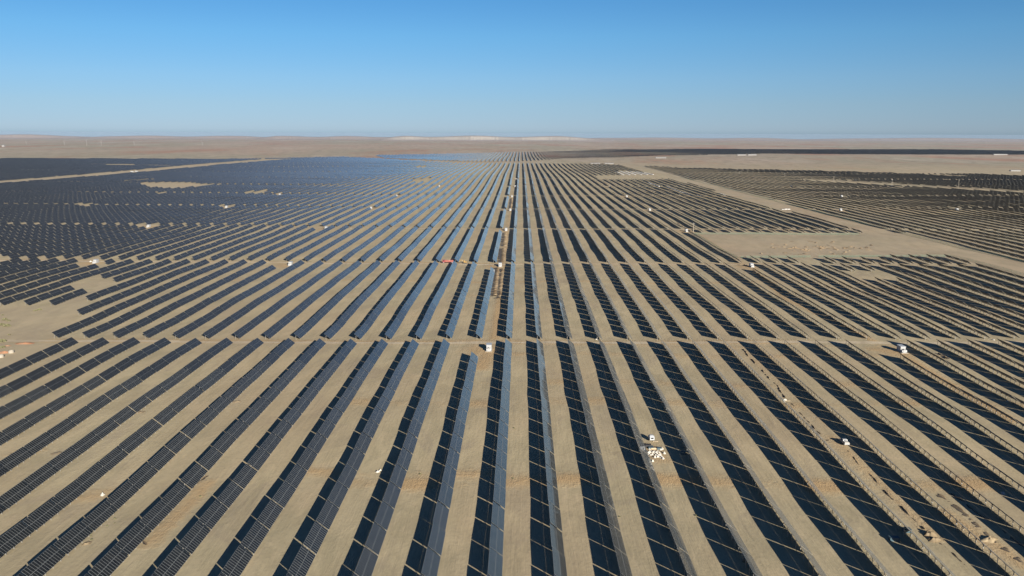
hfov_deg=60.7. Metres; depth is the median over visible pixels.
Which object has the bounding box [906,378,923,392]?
solar table
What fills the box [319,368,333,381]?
solar table
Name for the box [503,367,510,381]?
solar table
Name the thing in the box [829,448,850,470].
solar table
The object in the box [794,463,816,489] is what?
solar table
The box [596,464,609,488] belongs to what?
solar table
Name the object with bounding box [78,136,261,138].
hills
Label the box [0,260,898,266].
dirt track
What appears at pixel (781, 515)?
solar table
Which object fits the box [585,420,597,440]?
solar table
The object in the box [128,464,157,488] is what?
solar table
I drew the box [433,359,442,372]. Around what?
solar table
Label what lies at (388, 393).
solar table
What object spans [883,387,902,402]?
solar table
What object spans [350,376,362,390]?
solar table
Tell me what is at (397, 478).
solar table
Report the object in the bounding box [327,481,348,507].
solar table
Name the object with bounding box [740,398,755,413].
solar table
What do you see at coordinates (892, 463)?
solar table
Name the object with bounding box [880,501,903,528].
solar table
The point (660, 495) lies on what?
solar table
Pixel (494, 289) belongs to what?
cable trench
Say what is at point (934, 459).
solar table
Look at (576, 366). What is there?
solar table
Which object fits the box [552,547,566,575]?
solar table
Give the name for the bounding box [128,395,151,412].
solar table
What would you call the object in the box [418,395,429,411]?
solar table
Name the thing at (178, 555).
solar table
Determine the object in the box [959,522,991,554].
solar table
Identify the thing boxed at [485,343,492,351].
transformer cabin
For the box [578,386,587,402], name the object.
solar table
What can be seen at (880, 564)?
solar table
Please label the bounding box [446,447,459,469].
solar table
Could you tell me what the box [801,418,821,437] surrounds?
solar table
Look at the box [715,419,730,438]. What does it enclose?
solar table
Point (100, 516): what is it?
solar table
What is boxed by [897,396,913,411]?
solar table
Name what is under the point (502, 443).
solar table
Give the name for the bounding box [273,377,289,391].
solar table
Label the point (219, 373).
solar table
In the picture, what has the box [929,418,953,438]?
solar table
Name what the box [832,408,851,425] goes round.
solar table
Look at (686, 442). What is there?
solar table
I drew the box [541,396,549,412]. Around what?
solar table
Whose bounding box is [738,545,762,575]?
solar table
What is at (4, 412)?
solar table
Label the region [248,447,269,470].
solar table
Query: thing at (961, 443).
solar table
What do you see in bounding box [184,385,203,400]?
solar table
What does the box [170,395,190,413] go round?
solar table
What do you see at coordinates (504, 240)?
cable trench
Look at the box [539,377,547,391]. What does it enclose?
solar table
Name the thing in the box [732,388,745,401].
solar table
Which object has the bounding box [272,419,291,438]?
solar table
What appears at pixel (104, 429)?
solar table
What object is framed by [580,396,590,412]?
solar table
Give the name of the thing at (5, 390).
solar table
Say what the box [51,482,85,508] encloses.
solar table
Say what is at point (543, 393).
solar table
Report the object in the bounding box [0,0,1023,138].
sky
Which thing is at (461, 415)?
solar table
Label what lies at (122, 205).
solar panel field
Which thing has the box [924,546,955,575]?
solar table
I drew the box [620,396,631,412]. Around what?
solar table
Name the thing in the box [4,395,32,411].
solar table
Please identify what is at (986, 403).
solar table
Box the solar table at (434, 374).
[429,368,439,381]
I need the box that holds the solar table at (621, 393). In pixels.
[616,386,627,401]
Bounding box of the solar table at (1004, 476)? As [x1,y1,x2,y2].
[990,463,1021,488]
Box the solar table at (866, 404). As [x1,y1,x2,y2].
[859,397,875,413]
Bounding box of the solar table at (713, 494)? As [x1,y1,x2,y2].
[704,482,723,508]
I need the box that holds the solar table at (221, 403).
[211,396,230,413]
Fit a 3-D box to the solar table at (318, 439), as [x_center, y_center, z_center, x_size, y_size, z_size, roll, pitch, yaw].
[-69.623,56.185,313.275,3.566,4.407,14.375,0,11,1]
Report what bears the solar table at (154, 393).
on the ground
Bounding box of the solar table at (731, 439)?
[725,432,741,453]
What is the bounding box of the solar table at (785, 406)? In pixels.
[779,397,796,413]
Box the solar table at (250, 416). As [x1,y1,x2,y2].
[240,407,259,426]
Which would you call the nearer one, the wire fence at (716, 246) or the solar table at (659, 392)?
the solar table at (659, 392)
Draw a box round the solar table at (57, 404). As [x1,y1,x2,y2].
[46,395,72,412]
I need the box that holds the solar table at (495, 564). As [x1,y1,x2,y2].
[488,547,502,575]
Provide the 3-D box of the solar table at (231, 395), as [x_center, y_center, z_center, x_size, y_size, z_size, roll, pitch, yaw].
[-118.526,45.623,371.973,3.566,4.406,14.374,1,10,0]
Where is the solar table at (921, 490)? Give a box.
[912,481,939,508]
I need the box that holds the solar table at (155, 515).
[140,501,172,529]
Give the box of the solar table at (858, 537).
[842,521,872,554]
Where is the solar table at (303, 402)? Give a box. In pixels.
[293,396,310,412]
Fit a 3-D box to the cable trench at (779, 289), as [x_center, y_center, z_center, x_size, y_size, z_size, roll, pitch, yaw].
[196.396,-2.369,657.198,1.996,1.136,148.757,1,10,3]
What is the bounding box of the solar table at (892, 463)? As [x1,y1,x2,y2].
[875,447,894,469]
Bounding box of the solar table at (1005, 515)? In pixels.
[988,500,1020,529]
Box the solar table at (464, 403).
[459,396,469,411]
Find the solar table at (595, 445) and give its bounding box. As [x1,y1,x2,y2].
[589,433,601,453]
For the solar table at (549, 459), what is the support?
on the ground
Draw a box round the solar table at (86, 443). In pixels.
[71,432,100,454]
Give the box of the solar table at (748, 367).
[743,360,756,374]
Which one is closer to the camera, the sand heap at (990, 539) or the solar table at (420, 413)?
the sand heap at (990, 539)
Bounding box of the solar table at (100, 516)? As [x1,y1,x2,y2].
[81,501,116,530]
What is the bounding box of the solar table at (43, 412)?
[24,406,52,425]
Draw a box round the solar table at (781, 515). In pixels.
[769,501,794,530]
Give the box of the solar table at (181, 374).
[172,367,190,380]
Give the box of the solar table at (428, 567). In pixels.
[421,547,440,575]
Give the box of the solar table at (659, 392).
[655,387,666,400]
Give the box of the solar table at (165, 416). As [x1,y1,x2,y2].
[154,406,177,426]
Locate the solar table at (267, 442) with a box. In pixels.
[260,433,281,454]
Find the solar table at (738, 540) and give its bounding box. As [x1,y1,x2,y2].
[725,522,750,554]
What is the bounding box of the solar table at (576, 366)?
[572,360,580,372]
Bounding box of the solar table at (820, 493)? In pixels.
[809,482,831,508]
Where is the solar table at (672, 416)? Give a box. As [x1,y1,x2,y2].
[665,407,679,424]
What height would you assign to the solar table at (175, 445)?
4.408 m
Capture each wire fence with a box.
[680,177,1023,261]
[694,233,736,257]
[726,232,853,234]
[741,255,808,257]
[828,255,1023,274]
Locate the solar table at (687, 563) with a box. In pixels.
[677,546,696,575]
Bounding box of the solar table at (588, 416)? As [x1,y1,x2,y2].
[583,408,593,425]
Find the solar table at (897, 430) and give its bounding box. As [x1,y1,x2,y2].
[887,419,907,438]
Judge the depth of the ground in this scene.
402.88 m
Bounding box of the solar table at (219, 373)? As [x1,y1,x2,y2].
[209,367,226,382]
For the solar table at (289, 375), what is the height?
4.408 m
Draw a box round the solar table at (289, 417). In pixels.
[284,407,301,426]
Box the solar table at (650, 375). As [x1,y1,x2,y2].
[645,369,656,382]
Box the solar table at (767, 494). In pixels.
[756,481,779,508]
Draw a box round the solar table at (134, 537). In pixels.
[115,522,151,555]
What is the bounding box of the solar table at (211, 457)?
[198,447,222,471]
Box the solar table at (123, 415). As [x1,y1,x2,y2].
[111,406,135,425]
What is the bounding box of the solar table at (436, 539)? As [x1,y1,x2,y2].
[428,522,445,555]
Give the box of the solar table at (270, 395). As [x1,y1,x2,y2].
[263,386,280,401]
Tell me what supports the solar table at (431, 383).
on the ground
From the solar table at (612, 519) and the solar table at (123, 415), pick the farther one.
the solar table at (123, 415)
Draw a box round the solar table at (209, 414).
[197,407,218,426]
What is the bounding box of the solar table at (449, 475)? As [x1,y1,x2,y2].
[442,463,456,487]
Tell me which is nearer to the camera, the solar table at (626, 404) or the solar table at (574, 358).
the solar table at (626, 404)
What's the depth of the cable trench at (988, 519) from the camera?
261.09 m
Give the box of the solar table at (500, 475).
[494,464,505,488]
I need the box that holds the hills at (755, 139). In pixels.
[594,138,832,140]
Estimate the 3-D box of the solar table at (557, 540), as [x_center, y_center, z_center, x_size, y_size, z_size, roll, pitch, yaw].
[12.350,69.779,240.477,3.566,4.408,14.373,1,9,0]
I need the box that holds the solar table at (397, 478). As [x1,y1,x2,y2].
[390,463,406,488]
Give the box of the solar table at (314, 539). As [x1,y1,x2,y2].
[303,521,327,554]
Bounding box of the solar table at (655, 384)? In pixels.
[649,377,661,391]
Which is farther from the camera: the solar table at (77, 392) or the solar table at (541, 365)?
the solar table at (541, 365)
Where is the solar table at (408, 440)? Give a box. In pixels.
[403,432,417,453]
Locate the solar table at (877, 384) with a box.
[870,378,885,392]
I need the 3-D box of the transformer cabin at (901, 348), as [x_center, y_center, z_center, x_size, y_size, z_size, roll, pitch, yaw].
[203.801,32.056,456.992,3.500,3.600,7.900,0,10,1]
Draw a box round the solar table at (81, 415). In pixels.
[68,406,94,424]
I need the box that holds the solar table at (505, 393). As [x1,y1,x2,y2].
[501,386,509,401]
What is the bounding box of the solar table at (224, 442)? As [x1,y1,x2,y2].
[213,432,235,454]
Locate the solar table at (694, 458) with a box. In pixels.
[686,447,703,470]
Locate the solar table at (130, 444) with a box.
[119,432,145,454]
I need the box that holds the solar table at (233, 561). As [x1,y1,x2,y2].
[221,545,252,575]
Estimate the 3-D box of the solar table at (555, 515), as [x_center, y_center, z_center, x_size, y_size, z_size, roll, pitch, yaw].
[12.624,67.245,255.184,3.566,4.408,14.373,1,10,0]
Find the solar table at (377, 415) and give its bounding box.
[370,407,384,423]
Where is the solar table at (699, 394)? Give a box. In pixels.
[692,386,706,402]
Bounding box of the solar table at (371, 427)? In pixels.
[363,418,378,437]
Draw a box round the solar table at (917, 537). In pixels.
[901,522,934,554]
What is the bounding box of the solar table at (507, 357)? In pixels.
[504,352,510,363]
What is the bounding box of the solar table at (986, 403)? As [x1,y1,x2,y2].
[974,396,998,412]
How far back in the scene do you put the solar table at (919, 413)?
343.71 m
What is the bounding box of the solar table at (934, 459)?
[921,447,945,470]
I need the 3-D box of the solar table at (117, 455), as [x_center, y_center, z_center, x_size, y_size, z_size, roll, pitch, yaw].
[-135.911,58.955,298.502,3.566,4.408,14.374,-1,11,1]
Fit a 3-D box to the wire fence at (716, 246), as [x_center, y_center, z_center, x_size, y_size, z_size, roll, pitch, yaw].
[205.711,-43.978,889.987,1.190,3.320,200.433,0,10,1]
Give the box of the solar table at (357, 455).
[347,448,364,470]
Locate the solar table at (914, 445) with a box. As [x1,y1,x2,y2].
[902,431,925,454]
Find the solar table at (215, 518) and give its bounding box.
[199,500,227,529]
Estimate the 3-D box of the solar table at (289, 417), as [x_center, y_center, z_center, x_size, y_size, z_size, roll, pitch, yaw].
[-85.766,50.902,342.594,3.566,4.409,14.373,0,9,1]
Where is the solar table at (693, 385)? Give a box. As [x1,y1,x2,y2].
[686,377,699,391]
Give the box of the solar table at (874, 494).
[861,482,888,508]
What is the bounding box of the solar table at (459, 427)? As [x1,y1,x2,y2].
[453,418,464,437]
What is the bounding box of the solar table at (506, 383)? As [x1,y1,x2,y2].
[502,377,509,390]
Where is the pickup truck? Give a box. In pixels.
[839,438,849,444]
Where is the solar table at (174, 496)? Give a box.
[161,481,190,509]
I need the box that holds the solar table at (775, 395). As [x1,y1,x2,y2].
[770,388,783,402]
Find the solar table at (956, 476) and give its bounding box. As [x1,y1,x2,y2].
[942,464,964,486]
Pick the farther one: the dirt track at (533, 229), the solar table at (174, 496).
the dirt track at (533, 229)
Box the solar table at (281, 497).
[272,481,295,508]
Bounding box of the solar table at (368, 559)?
[354,547,377,575]
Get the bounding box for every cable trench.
[490,267,499,295]
[496,268,504,297]
[497,248,505,261]
[500,232,507,245]
[508,198,512,208]
[742,349,784,397]
[754,270,799,303]
[848,451,924,528]
[936,494,1023,562]
[950,493,1023,546]
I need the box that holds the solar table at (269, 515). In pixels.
[257,500,282,529]
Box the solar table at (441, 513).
[433,501,448,530]
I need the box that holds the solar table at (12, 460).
[0,447,33,469]
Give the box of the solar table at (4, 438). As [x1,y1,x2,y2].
[0,431,9,444]
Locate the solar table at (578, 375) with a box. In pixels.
[574,369,582,381]
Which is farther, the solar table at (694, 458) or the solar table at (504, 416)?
the solar table at (504, 416)
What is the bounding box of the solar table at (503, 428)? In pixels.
[498,419,507,438]
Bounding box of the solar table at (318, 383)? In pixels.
[311,376,325,391]
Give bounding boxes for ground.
[0,139,1023,575]
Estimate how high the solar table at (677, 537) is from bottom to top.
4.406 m
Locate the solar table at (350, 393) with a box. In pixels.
[342,386,356,401]
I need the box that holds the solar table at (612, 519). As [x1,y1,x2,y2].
[604,501,619,529]
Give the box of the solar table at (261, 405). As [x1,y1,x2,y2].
[252,396,270,414]
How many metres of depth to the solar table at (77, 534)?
239.14 m
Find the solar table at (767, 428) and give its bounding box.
[758,419,776,438]
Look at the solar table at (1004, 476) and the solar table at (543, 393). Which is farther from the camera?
the solar table at (543, 393)
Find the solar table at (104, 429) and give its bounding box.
[92,418,119,439]
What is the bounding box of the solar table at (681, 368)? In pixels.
[675,361,686,374]
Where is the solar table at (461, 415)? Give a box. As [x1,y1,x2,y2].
[456,406,466,423]
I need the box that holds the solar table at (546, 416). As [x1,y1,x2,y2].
[541,407,550,424]
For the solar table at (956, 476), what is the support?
on the ground
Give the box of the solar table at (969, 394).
[957,387,978,402]
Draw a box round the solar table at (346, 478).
[338,464,356,488]
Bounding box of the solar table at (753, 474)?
[745,464,764,489]
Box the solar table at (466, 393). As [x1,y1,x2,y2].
[461,386,470,401]
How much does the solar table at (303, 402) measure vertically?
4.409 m
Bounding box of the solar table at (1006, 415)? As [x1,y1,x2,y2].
[993,406,1019,423]
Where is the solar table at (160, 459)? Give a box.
[148,447,174,470]
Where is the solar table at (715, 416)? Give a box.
[708,408,722,424]
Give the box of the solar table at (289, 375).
[283,368,297,381]
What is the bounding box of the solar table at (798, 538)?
[784,522,812,554]
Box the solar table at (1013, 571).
[986,546,1019,575]
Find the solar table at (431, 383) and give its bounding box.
[426,376,436,390]
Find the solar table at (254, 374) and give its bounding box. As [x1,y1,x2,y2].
[246,368,261,381]
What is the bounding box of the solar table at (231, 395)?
[224,385,241,401]
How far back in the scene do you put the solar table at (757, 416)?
344.19 m
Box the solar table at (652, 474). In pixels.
[645,464,661,489]
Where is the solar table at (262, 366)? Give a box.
[255,360,270,372]
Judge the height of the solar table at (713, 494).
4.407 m
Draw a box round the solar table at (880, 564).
[862,545,891,575]
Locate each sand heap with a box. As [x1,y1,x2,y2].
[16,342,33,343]
[923,530,937,537]
[927,537,940,541]
[980,536,997,542]
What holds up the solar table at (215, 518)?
on the ground
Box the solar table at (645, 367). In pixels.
[641,362,650,372]
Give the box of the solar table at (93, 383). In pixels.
[82,375,105,390]
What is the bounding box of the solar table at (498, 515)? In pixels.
[491,501,504,530]
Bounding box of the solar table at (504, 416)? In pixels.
[499,406,508,425]
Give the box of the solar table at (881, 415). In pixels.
[871,406,890,425]
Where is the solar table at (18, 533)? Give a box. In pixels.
[0,522,33,553]
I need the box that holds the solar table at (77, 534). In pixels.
[54,522,92,553]
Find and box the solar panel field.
[0,149,1023,575]
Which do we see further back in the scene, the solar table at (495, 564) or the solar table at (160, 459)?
the solar table at (160, 459)
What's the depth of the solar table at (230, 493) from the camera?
268.58 m
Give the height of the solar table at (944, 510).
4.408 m
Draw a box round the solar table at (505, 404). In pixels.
[500,396,509,411]
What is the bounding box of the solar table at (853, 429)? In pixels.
[845,420,863,436]
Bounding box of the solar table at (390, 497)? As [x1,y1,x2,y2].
[383,481,400,508]
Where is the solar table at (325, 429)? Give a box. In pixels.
[318,419,334,438]
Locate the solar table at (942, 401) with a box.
[935,396,958,412]
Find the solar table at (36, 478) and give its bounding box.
[24,463,57,487]
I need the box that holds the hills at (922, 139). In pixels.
[816,138,1023,141]
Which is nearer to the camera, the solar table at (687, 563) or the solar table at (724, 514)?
the solar table at (687, 563)
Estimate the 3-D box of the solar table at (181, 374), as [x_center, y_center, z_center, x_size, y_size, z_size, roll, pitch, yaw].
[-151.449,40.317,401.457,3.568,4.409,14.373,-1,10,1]
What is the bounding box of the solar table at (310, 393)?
[303,386,318,401]
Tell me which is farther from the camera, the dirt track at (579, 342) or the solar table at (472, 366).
the dirt track at (579, 342)
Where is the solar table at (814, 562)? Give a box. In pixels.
[801,547,826,575]
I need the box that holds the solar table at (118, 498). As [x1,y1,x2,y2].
[106,481,138,509]
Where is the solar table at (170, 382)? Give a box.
[158,376,178,390]
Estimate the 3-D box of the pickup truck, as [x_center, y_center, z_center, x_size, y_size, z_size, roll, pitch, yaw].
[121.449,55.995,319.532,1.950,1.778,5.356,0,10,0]
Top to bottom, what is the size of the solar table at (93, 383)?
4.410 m
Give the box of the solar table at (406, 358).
[402,352,411,364]
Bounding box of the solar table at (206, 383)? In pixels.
[197,376,215,390]
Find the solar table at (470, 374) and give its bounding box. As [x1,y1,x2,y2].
[466,367,474,381]
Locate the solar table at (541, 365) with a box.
[538,360,545,372]
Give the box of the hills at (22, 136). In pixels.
[0,134,81,138]
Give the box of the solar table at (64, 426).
[47,418,75,439]
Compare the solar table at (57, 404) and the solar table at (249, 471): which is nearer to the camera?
the solar table at (249, 471)
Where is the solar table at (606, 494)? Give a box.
[599,481,614,508]
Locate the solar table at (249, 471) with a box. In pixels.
[232,463,257,488]
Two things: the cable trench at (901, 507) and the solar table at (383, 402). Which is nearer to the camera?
the cable trench at (901, 507)
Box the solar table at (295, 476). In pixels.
[285,463,306,488]
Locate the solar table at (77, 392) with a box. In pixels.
[64,385,88,400]
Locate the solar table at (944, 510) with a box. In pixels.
[934,500,964,529]
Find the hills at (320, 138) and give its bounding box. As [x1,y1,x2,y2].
[255,136,388,139]
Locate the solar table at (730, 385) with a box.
[723,378,735,392]
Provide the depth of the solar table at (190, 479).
283.35 m
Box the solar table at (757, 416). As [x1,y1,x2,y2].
[749,408,764,423]
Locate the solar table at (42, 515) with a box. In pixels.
[23,501,61,529]
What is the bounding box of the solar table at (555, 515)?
[549,502,561,530]
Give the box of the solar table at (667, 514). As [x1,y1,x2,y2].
[659,501,678,530]
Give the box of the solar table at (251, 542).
[240,521,268,554]
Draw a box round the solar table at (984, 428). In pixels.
[974,420,996,438]
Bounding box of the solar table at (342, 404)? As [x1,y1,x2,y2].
[335,396,350,412]
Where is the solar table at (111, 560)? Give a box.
[89,546,127,575]
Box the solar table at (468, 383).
[464,377,472,391]
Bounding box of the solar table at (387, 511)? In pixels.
[375,500,393,529]
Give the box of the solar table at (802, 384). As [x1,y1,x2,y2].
[796,377,810,392]
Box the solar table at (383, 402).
[376,396,389,411]
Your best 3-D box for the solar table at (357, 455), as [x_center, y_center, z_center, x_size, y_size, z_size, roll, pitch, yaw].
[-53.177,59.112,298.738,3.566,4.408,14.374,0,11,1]
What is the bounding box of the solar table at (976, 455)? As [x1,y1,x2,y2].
[969,448,996,469]
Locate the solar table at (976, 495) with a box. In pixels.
[965,482,993,508]
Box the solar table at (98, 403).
[87,394,111,411]
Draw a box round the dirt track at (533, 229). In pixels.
[68,225,865,230]
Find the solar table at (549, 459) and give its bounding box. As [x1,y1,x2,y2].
[544,447,555,470]
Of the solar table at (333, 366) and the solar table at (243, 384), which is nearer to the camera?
the solar table at (243, 384)
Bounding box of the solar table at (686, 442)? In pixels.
[679,433,695,453]
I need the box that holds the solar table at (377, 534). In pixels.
[365,522,386,555]
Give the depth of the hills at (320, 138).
16605.15 m
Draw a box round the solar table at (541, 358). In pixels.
[537,352,544,363]
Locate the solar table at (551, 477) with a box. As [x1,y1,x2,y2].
[545,464,557,488]
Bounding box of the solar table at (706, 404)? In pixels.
[700,397,713,411]
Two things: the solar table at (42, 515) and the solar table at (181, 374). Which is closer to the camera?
the solar table at (42, 515)
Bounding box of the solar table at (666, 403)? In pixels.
[660,396,673,412]
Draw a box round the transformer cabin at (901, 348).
[895,344,908,353]
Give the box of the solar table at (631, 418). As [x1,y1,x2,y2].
[624,407,636,426]
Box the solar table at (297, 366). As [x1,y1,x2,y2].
[291,360,305,372]
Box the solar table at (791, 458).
[782,448,802,469]
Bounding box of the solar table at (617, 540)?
[608,522,626,555]
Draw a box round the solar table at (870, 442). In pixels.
[858,431,880,453]
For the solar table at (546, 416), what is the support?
on the ground
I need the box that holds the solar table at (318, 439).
[308,432,326,453]
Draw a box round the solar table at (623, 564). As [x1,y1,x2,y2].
[614,546,631,575]
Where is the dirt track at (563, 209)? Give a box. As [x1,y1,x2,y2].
[86,205,880,209]
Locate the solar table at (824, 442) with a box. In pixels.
[815,433,835,453]
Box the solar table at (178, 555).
[155,545,190,575]
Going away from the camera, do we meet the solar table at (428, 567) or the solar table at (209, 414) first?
the solar table at (428, 567)
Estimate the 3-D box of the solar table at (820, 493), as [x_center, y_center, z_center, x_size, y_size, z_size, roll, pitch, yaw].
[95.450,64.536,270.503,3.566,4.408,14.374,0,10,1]
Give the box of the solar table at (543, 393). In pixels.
[540,386,548,401]
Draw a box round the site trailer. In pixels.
[648,434,656,441]
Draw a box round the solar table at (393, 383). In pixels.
[388,376,399,390]
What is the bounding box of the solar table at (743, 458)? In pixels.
[734,447,751,469]
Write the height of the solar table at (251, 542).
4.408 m
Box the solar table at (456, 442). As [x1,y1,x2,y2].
[450,432,462,453]
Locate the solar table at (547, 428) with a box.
[542,419,552,438]
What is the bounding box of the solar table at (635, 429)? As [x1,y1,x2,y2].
[629,420,642,440]
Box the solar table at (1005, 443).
[992,432,1020,453]
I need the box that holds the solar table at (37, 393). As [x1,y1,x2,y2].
[24,385,50,400]
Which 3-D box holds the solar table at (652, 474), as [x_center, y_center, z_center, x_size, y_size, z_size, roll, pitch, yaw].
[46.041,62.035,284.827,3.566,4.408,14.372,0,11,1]
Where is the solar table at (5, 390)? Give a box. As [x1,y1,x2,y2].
[0,385,12,397]
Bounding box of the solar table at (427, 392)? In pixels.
[422,385,432,400]
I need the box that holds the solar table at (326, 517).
[316,500,338,529]
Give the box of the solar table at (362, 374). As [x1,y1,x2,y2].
[355,368,368,381]
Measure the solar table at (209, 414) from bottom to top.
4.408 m
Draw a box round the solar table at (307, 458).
[297,447,317,470]
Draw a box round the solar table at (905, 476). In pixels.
[895,465,920,487]
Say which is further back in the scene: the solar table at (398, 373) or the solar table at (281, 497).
the solar table at (398, 373)
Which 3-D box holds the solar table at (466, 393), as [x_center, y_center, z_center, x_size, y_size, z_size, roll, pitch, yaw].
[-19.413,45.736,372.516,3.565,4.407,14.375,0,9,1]
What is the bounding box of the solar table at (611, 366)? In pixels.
[606,360,616,373]
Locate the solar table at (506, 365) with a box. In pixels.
[503,360,510,372]
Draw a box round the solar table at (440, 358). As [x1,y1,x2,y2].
[436,352,444,364]
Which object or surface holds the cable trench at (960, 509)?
on the ground
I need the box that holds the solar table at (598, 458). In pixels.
[592,448,605,471]
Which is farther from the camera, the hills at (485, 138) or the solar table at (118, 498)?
the hills at (485, 138)
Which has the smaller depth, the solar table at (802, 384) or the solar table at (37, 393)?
the solar table at (37, 393)
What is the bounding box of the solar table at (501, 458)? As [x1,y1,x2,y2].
[496,447,506,469]
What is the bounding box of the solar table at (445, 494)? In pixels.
[438,481,452,508]
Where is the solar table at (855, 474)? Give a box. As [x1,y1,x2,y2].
[845,464,868,487]
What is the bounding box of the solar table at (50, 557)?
[21,545,65,575]
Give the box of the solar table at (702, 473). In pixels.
[695,464,713,488]
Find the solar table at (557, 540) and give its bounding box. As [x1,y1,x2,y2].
[550,524,564,555]
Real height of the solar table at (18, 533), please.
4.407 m
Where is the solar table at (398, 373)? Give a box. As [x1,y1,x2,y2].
[392,367,403,380]
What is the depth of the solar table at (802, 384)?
387.88 m
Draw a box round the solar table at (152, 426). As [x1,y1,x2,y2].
[137,419,161,438]
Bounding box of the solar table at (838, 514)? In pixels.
[826,502,851,528]
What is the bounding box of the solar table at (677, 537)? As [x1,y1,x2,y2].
[667,522,687,553]
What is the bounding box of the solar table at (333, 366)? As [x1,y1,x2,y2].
[326,360,339,372]
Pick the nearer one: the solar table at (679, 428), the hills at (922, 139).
the solar table at (679, 428)
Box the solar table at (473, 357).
[470,351,477,363]
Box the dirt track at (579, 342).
[6,339,1023,344]
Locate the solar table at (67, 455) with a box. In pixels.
[49,447,80,470]
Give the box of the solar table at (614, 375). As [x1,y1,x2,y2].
[609,368,619,383]
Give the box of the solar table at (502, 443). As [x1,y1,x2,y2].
[497,433,507,453]
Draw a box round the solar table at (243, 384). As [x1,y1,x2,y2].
[235,376,252,390]
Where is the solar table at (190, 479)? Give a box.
[180,463,207,488]
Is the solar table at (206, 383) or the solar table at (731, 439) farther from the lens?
the solar table at (206, 383)
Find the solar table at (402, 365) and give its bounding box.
[397,360,407,372]
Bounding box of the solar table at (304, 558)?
[288,545,315,575]
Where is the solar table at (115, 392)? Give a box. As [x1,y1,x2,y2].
[104,384,127,399]
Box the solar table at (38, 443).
[24,432,55,454]
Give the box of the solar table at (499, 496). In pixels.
[493,481,505,507]
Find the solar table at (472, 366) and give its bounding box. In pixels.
[468,359,476,371]
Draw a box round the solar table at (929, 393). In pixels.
[921,387,938,402]
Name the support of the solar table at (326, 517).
on the ground
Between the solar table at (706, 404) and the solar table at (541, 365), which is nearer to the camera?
the solar table at (706, 404)
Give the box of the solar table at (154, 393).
[144,385,165,400]
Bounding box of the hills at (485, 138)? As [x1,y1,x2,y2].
[381,136,613,141]
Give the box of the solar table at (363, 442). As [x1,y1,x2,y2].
[355,432,371,453]
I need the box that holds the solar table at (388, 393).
[382,386,394,401]
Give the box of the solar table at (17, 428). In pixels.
[2,418,32,438]
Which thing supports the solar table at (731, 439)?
on the ground
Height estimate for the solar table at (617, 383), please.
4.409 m
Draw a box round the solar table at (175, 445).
[166,433,190,453]
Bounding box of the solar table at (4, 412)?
[0,406,11,418]
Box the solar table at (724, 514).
[714,501,736,531]
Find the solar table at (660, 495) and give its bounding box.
[652,482,669,508]
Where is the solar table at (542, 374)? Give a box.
[539,369,546,381]
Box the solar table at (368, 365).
[362,360,373,372]
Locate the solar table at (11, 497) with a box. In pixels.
[0,481,33,507]
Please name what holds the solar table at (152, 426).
on the ground
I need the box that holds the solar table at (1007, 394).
[995,387,1018,402]
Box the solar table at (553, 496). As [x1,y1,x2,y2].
[547,482,559,508]
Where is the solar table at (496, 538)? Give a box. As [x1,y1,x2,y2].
[489,523,503,555]
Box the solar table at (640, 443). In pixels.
[634,434,647,455]
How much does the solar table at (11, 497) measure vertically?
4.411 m
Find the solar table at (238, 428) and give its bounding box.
[227,419,248,438]
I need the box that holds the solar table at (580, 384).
[576,378,585,391]
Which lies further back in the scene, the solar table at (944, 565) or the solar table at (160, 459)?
the solar table at (160, 459)
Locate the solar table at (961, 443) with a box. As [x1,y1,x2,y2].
[949,433,971,454]
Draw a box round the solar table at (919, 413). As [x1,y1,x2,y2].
[914,408,934,425]
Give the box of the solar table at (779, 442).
[770,433,788,452]
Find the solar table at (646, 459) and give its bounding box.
[639,448,654,470]
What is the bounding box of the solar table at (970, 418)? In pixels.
[953,406,975,423]
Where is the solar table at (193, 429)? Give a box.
[182,419,204,438]
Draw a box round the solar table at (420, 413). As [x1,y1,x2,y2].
[413,406,425,423]
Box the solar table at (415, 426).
[408,418,421,437]
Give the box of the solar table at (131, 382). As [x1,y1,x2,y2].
[121,375,142,389]
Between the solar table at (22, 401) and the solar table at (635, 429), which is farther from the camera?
the solar table at (22, 401)
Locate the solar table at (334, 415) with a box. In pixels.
[327,407,342,424]
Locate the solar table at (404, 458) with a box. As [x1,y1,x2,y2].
[397,447,412,470]
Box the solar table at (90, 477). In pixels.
[76,463,107,488]
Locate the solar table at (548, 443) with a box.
[543,432,553,453]
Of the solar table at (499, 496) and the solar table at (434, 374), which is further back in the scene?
the solar table at (434, 374)
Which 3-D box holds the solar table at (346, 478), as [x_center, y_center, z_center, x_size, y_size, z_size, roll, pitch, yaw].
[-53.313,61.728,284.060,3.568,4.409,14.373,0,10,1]
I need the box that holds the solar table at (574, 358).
[570,352,578,364]
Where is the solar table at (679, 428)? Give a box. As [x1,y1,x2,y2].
[672,419,687,438]
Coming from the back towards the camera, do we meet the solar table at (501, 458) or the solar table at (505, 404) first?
the solar table at (505, 404)
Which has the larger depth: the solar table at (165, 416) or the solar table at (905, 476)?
the solar table at (165, 416)
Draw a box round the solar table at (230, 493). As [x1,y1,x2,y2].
[217,481,243,508]
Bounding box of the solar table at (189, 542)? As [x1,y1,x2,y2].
[178,521,210,553]
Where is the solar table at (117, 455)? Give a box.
[98,447,127,470]
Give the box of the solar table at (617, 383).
[613,377,622,390]
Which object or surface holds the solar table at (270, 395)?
on the ground
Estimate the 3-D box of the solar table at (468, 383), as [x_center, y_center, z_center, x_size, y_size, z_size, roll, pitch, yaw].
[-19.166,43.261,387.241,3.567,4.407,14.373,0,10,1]

